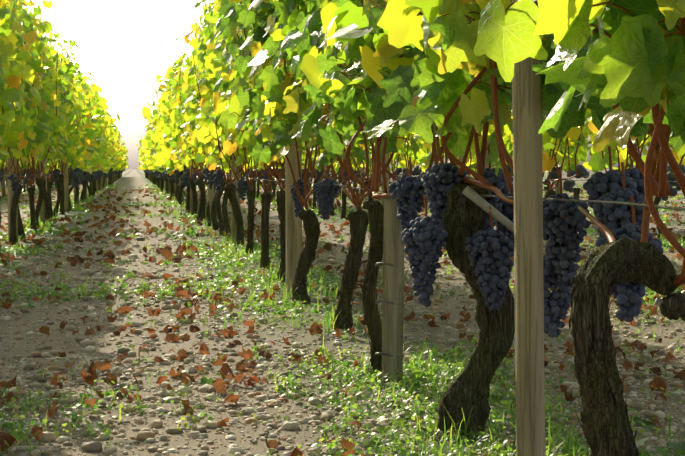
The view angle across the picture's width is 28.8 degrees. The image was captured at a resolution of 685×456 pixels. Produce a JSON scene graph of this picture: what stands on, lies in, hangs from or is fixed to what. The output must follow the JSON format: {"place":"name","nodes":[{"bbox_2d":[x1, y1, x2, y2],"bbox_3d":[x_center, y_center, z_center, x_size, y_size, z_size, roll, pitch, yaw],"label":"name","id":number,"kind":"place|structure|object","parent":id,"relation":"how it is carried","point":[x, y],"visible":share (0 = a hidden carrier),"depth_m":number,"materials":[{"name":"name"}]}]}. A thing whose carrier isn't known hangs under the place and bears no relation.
{"place":"outdoors","nodes":[
{"label":"outdoors","id":0,"kind":"place"},
{"bbox_2d":[0,169,684,455],"bbox_3d":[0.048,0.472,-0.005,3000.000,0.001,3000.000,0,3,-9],"label":"ground","id":1,"kind":"structure","parent":0,"point":[129,179],"depth_m":3.74,"materials":[{"name":"soil"}]},
{"bbox_2d":[1,0,561,455],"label":"trellis posts","id":2,"kind":"object","parent":1,"relation":"on","point":[527,186],"visible":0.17,"depth_m":1.92,"materials":[{"name":"brown wood"}]},
{"bbox_2d":[5,15,684,357],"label":"trellis wires","id":3,"kind":"object","parent":2,"relation":"attached to","point":[574,200],"visible":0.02,"depth_m":2.12,"materials":[{"name":"grey metal"}]},
{"bbox_2d":[0,0,684,455],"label":"vine","id":4,"kind":"object","parent":1,"relation":"on","point":[633,67],"depth_m":2.28,"materials":[{"name":"green plant"}]},
{"bbox_2d":[0,0,684,181],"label":"vine leaves","id":5,"kind":"object","parent":4,"relation":"attached to","point":[29,57],"visible":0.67,"depth_m":8.05,"materials":[{"name":"green plant"}]},
{"bbox_2d":[0,163,684,337],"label":"grape clusters","id":6,"kind":"object","parent":4,"relation":"hanging from","point":[428,234],"visible":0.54,"depth_m":2.27,"materials":[{"name":"purple food"}]},
{"bbox_2d":[0,0,684,305],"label":"vine shoots","id":7,"kind":"object","parent":4,"relation":"attached to","point":[659,158],"visible":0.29,"depth_m":2.33,"materials":[{"name":"plant"}]},
{"bbox_2d":[0,181,684,455],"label":"ground weeds","id":8,"kind":"object","parent":1,"relation":"on","point":[413,384],"visible":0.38,"depth_m":2.95,"materials":[{"name":"green plant"}]},
{"bbox_2d":[0,187,684,455],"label":"fallen leaves","id":9,"kind":"object","parent":1,"relation":"on","point":[219,385],"visible":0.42,"depth_m":3.95,"materials":[{"name":"brown plant"}]},
{"bbox_2d":[0,227,684,455],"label":"gravel pebbles","id":10,"kind":"object","parent":1,"relation":"on","point":[145,435],"visible":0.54,"depth_m":3.08,"materials":[{"name":"gravel"}]},
{"bbox_2d":[5,191,684,455],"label":"grass tufts","id":11,"kind":"object","parent":1,"relation":"on","point":[328,322],"visible":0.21,"depth_m":3.79,"materials":[{"name":"green plant"}]},
{"bbox_2d":[381,197,404,384],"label":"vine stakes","id":12,"kind":"object","parent":1,"relation":"on","point":[393,292],"visible":0.75,"depth_m":2.88,"materials":[{"name":"brown wood"}]},
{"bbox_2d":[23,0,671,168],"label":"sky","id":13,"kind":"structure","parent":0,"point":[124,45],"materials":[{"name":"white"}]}
]}

